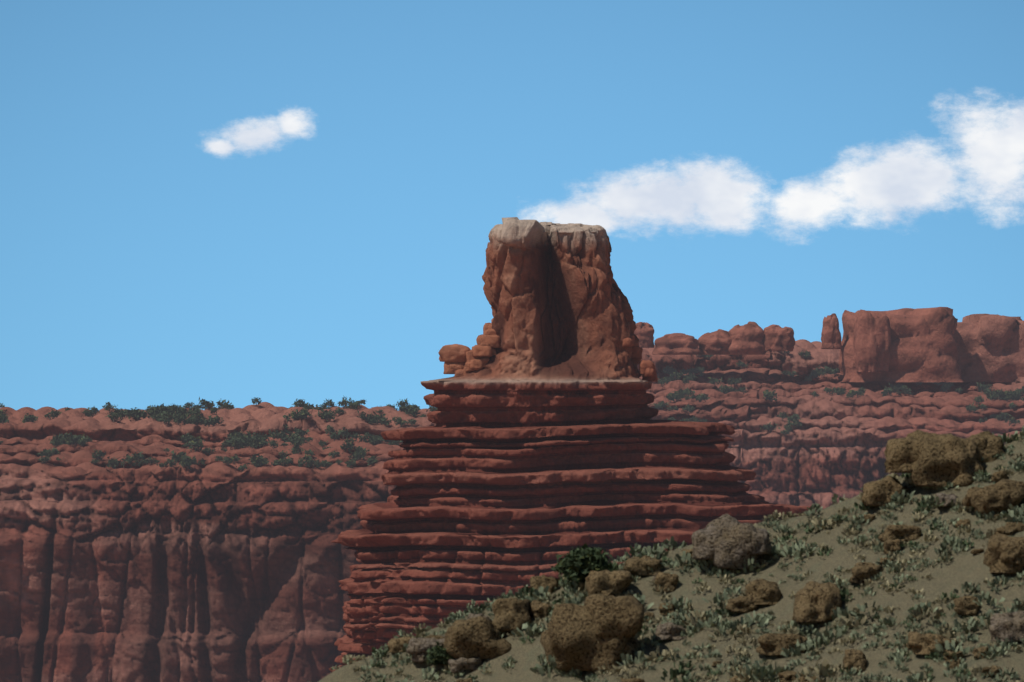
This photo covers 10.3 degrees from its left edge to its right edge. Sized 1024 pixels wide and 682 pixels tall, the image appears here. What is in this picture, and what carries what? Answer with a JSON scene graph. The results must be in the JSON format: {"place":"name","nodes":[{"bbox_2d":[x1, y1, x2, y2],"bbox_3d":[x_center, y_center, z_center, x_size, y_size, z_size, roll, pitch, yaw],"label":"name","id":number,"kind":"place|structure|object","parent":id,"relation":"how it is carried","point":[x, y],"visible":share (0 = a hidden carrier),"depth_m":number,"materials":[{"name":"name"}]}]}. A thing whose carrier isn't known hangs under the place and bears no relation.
{"place":"outdoors","nodes":[
{"label":"outdoors","id":0,"kind":"place"},
{"bbox_2d":[0,402,435,681],"bbox_3d":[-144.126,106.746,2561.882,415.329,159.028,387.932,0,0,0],"label":"mesa","id":1,"kind":"structure","parent":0,"point":[211,570],"depth_m":2400.04,"materials":[{"name":"brown stone"}]},
{"bbox_2d":[0,395,436,471],"bbox_3d":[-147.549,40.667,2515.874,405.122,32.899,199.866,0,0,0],"label":"shrubs","id":2,"kind":"object","parent":1,"relation":"on","point":[165,414],"visible":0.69,"depth_m":2504.54,"materials":[{"name":"green plant"}]},
{"bbox_2d":[0,0,1023,410],"label":"sky","id":3,"kind":"structure","parent":0,"point":[277,202],"materials":[{"name":"blue"}]},
{"bbox_2d":[329,217,809,671],"bbox_3d":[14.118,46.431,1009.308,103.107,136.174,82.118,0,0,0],"label":"butte","id":4,"kind":"object","parent":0,"point":[540,445],"visible":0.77,"depth_m":985.08,"materials":[{"name":"brown stone"}]},
{"bbox_2d":[438,290,657,381],"bbox_3d":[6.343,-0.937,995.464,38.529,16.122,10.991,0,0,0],"label":"boulders","id":5,"kind":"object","parent":4,"relation":"on","point":[458,360],"depth_m":993.50,"materials":[{"name":"brown stone"}]},
{"bbox_2d":[318,439,1023,681],"bbox_3d":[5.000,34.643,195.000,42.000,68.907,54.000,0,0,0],"label":"hill","id":6,"kind":"structure","parent":0,"point":[958,570],"depth_m":194.33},
{"bbox_2d":[425,543,618,665],"bbox_3d":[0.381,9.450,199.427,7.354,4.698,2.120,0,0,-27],"label":"junipers","id":7,"kind":"object","parent":6,"relation":"on","point":[578,564],"visible":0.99,"depth_m":199.88,"materials":[{"name":"green plant"}]},
{"bbox_2d":[308,426,1023,681],"bbox_3d":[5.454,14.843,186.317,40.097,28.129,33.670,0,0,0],"label":"sage brush","id":8,"kind":"object","parent":6,"relation":"on","point":[747,621],"visible":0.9,"depth_m":194.09,"materials":[{"name":"green plant"}]},
{"bbox_2d":[388,430,1023,681],"bbox_3d":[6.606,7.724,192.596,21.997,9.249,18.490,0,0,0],"label":"boulders","id":9,"kind":"object","parent":6,"relation":"on","point":[597,629],"visible":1,"depth_m":195.40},
{"bbox_2d":[637,339,1023,511],"bbox_3d":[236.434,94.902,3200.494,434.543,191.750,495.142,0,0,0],"label":"mesa","id":10,"kind":"structure","parent":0,"point":[835,443],"depth_m":3073.02,"materials":[{"name":"brown stone"}]},
{"bbox_2d":[634,307,1023,381],"bbox_3d":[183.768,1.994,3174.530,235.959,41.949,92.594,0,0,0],"label":"rock formations","id":11,"kind":"object","parent":10,"relation":"on","point":[938,344],"visible":0.96,"depth_m":3150.61,"materials":[{"name":"brown stone"}]},
{"bbox_2d":[650,350,1023,435],"bbox_3d":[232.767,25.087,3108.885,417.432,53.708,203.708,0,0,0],"label":"shrubs","id":12,"kind":"object","parent":10,"relation":"on","point":[1006,395],"visible":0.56,"depth_m":3098.50,"materials":[{"name":"green plant"}]}
]}

